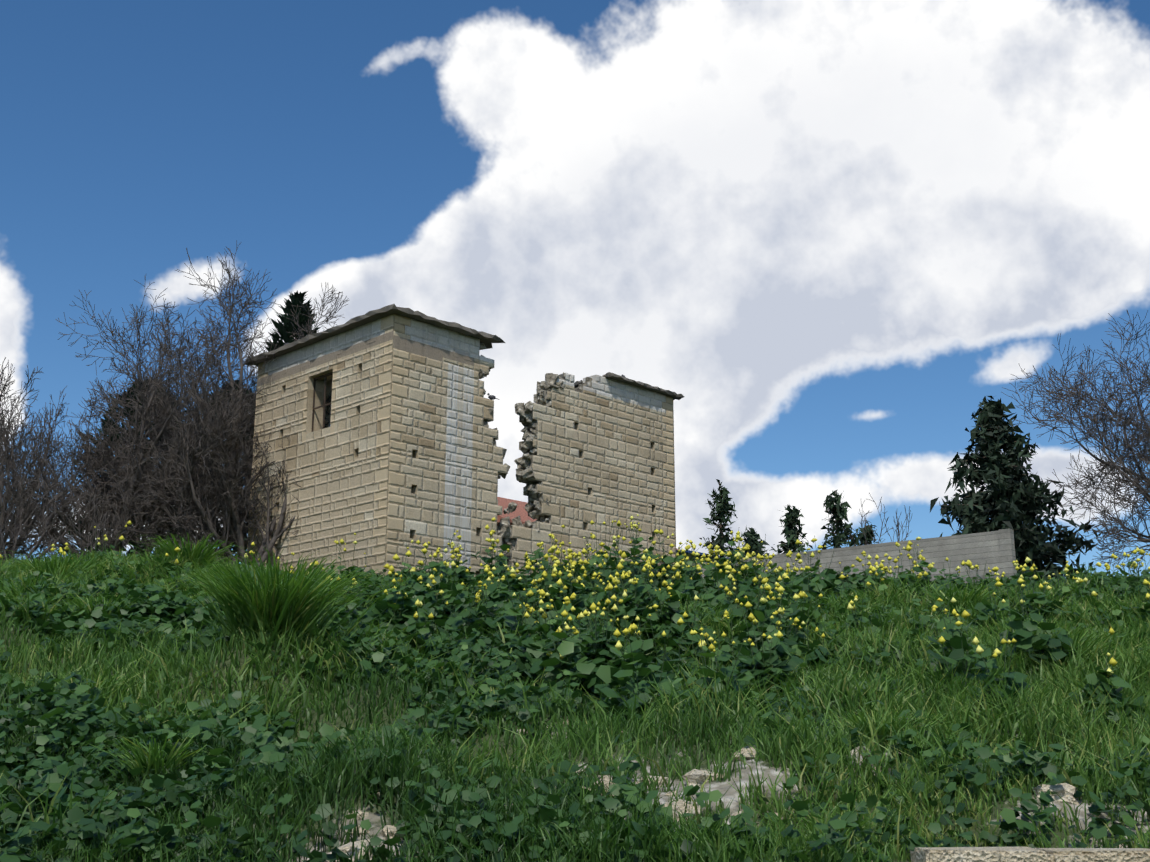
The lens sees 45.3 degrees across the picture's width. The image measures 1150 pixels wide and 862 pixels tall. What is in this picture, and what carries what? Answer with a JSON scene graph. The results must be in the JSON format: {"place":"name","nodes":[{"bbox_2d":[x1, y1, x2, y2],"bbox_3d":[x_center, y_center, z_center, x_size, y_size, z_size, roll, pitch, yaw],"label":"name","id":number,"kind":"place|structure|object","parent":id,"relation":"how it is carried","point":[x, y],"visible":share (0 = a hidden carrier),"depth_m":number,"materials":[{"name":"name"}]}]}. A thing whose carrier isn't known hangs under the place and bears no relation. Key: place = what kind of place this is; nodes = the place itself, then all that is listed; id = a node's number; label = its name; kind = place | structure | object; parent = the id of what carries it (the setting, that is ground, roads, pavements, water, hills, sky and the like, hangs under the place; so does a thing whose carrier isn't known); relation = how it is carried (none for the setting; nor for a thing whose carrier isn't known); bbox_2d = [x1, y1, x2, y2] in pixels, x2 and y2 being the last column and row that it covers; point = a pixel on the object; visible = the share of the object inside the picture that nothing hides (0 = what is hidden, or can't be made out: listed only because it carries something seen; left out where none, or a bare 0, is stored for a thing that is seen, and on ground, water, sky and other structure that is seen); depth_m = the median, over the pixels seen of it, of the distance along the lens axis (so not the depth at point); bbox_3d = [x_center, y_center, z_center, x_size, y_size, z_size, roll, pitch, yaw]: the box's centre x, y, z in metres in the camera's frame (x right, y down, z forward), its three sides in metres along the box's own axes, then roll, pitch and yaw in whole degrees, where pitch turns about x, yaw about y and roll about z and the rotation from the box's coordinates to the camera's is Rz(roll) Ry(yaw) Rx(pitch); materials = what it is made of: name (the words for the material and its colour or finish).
{"place":"outdoors","nodes":[
{"label":"outdoors","id":0,"kind":"place"},
{"bbox_2d":[251,379,331,538],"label":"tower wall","id":1,"kind":"structure","parent":0,"point":[328,387],"depth_m":44.06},
{"bbox_2d":[247,314,405,576],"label":"tower wall","id":2,"kind":"structure","parent":0,"point":[339,468],"depth_m":39.44,"materials":[{"name":"beige stone"}]},
{"bbox_2d":[311,372,332,431],"bbox_3d":[-7.364,-0.797,40.494,1.200,1.800,0.060,-14,-20,43],"label":"grille window","id":3,"kind":"structure","parent":2,"relation":"in","point":[320,377],"depth_m":40.67,"materials":[{"name":"brown metal"}]},
{"bbox_2d":[245,304,504,366],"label":"roof slab","id":4,"kind":"structure","parent":2,"relation":"on","point":[487,339],"depth_m":39.92,"materials":[{"name":"stone"}]},
{"bbox_2d":[372,314,675,575],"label":"tower wall","id":5,"kind":"structure","parent":0,"point":[601,455],"depth_m":40.41,"materials":[{"name":"beige stone"}]},
{"bbox_2d":[574,372,683,399],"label":"roof slab","id":6,"kind":"structure","parent":5,"relation":"on","point":[646,386],"depth_m":45.38,"materials":[{"name":"stone"}]},
{"bbox_2d":[0,619,1149,861],"bbox_3d":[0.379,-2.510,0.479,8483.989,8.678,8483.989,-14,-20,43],"label":"terrain","id":7,"kind":"structure","parent":0,"point":[730,795],"depth_m":11.82,"materials":[{"name":"soil"}]},
{"bbox_2d":[0,365,61,558],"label":"bare tree","id":8,"kind":"object","parent":7,"relation":"on","point":[13,449],"depth_m":38.68,"materials":[{"name":"brown plant"}]},
{"bbox_2d":[0,424,112,562],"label":"bush","id":9,"kind":"object","parent":7,"relation":"on","point":[21,508],"depth_m":36.22,"materials":[{"name":"brown plant"}]},
{"bbox_2d":[0,357,121,562],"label":"bare tree","id":10,"kind":"object","parent":7,"relation":"on","point":[60,411],"depth_m":42.54,"materials":[{"name":"brown plant"}]},
{"bbox_2d":[38,495,128,556],"bbox_3d":[-12.451,2.857,34.164,2.364,2.603,2.291,-14,-20,43],"label":"bare shrub","id":11,"kind":"object","parent":7,"relation":"on","point":[92,536],"visible":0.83,"depth_m":34.12,"materials":[{"name":"brown plant"}]},
{"bbox_2d":[55,378,209,555],"bbox_3d":[-17.188,3.280,54.236,6.507,11.314,6.108,-14,-20,43],"label":"evergreen cypress","id":12,"kind":"object","parent":7,"relation":"on","point":[115,434],"depth_m":53.73,"materials":[{"name":"green plant"}]},
{"bbox_2d":[0,269,279,560],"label":"bare tree","id":13,"kind":"object","parent":7,"relation":"on","point":[121,462],"depth_m":42.39,"materials":[{"name":"brown plant"}]},
{"bbox_2d":[152,379,254,564],"bbox_3d":[-14.350,3.542,56.382,6.740,11.860,6.812,-14,-20,43],"label":"evergreen cypress","id":14,"kind":"object","parent":7,"relation":"on","point":[237,381],"depth_m":56.02,"materials":[{"name":"green plant"}]},
{"bbox_2d":[70,240,348,560],"bbox_3d":[-10.563,0.348,43.024,10.423,12.412,7.426,-79,-80,75],"label":"bare tree","id":15,"kind":"object","parent":7,"relation":"on","point":[225,425],"depth_m":40.92,"materials":[{"name":"brown plant"}]},
{"bbox_2d":[142,350,331,566],"bbox_3d":[-9.606,1.722,40.875,4.403,7.998,6.926,-14,-20,43],"label":"bare tree","id":16,"kind":"object","parent":7,"relation":"on","point":[248,500],"depth_m":39.78,"materials":[{"name":"brown plant"}]},
{"bbox_2d":[241,291,323,539],"bbox_3d":[-10.799,1.260,51.867,3.645,13.943,3.614,-14,-20,43],"label":"conifer tree","id":17,"kind":"object","parent":7,"relation":"on","point":[282,330],"depth_m":52.75,"materials":[{"name":"green plant"}]},
{"bbox_2d":[479,343,591,567],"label":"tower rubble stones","id":18,"kind":"object","parent":7,"relation":"on","point":[526,472],"visible":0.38,"depth_m":41.43,"materials":[{"name":"beige stone"}]},
{"bbox_2d":[487,393,499,399],"bbox_3d":[-2.435,-1.011,40.926,0.394,0.231,0.119,2,-15,-9],"label":"perched bird","id":19,"kind":"object","parent":18,"relation":"attached to","point":[492,397],"visible":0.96,"depth_m":40.89},
{"bbox_2d":[0,533,1130,839],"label":"grass tufts","id":20,"kind":"object","parent":7,"relation":"on","point":[266,603],"visible":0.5,"depth_m":16.66,"materials":[{"name":"green plant"}]},
{"bbox_2d":[0,550,1149,861],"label":"weed leaves","id":21,"kind":"object","parent":7,"relation":"on","point":[46,768],"visible":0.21,"depth_m":12.19,"materials":[{"name":"green plant"}]},
{"bbox_2d":[0,514,1149,726],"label":"mustard","id":22,"kind":"object","parent":7,"relation":"on","point":[592,670],"depth_m":19.94,"materials":[{"name":"green plant"}]},
{"bbox_2d":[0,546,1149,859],"bbox_3d":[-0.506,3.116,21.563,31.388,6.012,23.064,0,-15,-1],"label":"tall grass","id":23,"kind":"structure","parent":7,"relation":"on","point":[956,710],"depth_m":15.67,"materials":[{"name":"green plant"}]},
{"bbox_2d":[0,701,1149,861],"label":"grass","id":24,"kind":"structure","parent":7,"relation":"on","point":[332,768],"depth_m":10.87,"materials":[{"name":"green plant"}]},
{"bbox_2d":[0,605,1149,763],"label":"grass","id":25,"kind":"structure","parent":7,"relation":"on","point":[75,653],"depth_m":15.78,"materials":[{"name":"green plant"}]},
{"bbox_2d":[73,557,1147,643],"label":"flowers","id":26,"kind":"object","parent":7,"relation":"on","point":[922,599],"depth_m":26.12,"materials":[{"name":"yellow plant"}]},
{"bbox_2d":[677,553,711,564],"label":"shed body","id":27,"kind":"structure","parent":7,"relation":"on","point":[691,556],"depth_m":47.53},
{"bbox_2d":[676,550,728,558],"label":"shed roof","id":28,"kind":"structure","parent":27,"relation":"on","point":[687,552],"depth_m":47.19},
{"bbox_2d":[277,716,1128,861],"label":"limestone rocks","id":29,"kind":"object","parent":7,"relation":"on","point":[1066,792],"visible":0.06,"depth_m":11.25,"materials":[{"name":"beige stone"}]},
{"bbox_2d":[698,479,743,560],"bbox_3d":[4.933,4.156,45.373,2.812,5.283,2.689,-14,-20,43],"label":"evergreen tree","id":30,"kind":"object","parent":7,"relation":"on","point":[723,499],"depth_m":45.59,"materials":[{"name":"green plant"}]},
{"bbox_2d":[740,527,775,556],"bbox_3d":[6.647,5.864,50.254,2.859,4.884,3.241,-14,-20,43],"label":"evergreen shrub","id":31,"kind":"object","parent":7,"relation":"on","point":[750,535],"depth_m":50.43,"materials":[{"name":"green plant"}]},
{"bbox_2d":[771,505,812,553],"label":"evergreen tree","id":32,"kind":"object","parent":7,"relation":"on","point":[791,515],"depth_m":49.64,"materials":[{"name":"green plant"}]},
{"bbox_2d":[821,490,859,549],"bbox_3d":[9.296,4.946,48.927,3.396,5.853,3.328,-14,-20,43],"label":"evergreen tree","id":33,"kind":"object","parent":7,"relation":"on","point":[842,533],"depth_m":49.17,"materials":[{"name":"green plant"}]},
{"bbox_2d":[695,531,1001,583],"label":"concrete boundary wall","id":34,"kind":"structure","parent":7,"relation":"on","point":[982,549],"depth_m":38.99,"materials":[{"name":"grey concrete"}]},
{"bbox_2d":[853,521,882,545],"bbox_3d":[11.159,6.086,52.508,2.926,5.447,2.807,4,-15,-14],"label":"evergreen shrub","id":35,"kind":"object","parent":7,"relation":"on","point":[869,538],"depth_m":52.75,"materials":[{"name":"green plant"}]},
{"bbox_2d":[849,493,911,544],"bbox_3d":[10.589,4.790,47.773,2.286,5.204,3.520,-14,-20,43],"label":"bare shrub","id":36,"kind":"object","parent":7,"relation":"on","point":[866,543],"visible":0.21,"depth_m":47.68,"materials":[{"name":"brown plant"}]},
{"bbox_2d":[930,396,1101,581],"bbox_3d":[14.135,3.189,45.787,9.321,9.422,8.549,-14,-20,43],"label":"evergreen tree","id":37,"kind":"object","parent":7,"relation":"on","point":[1014,492],"depth_m":45.87,"materials":[{"name":"green plant"}]},
{"bbox_2d":[910,847,1149,861],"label":"stone ledge","id":38,"kind":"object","parent":7,"relation":"on","point":[973,854],"depth_m":9.36,"materials":[{"name":"stone"}]},
{"bbox_2d":[1002,310,1149,574],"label":"bare tree","id":39,"kind":"object","parent":7,"relation":"on","point":[1140,455],"depth_m":41.89,"materials":[{"name":"brown plant"}]},
{"bbox_2d":[0,0,1149,577],"label":"sky","id":40,"kind":"structure","parent":0,"point":[835,230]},
{"bbox_2d":[497,497,677,549],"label":"house roof","id":41,"kind":"structure","parent":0,"point":[520,510],"depth_m":54.71,"materials":[{"name":"red tile"}]},
{"bbox_2d":[998,529,1016,578],"bbox_3d":[11.834,3.990,37.507,0.320,2.635,0.280,-10,-18,35],"label":"wall end","id":42,"kind":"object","parent":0,"point":[1007,548],"depth_m":37.57,"materials":[{"name":"grey concrete"}]}
]}

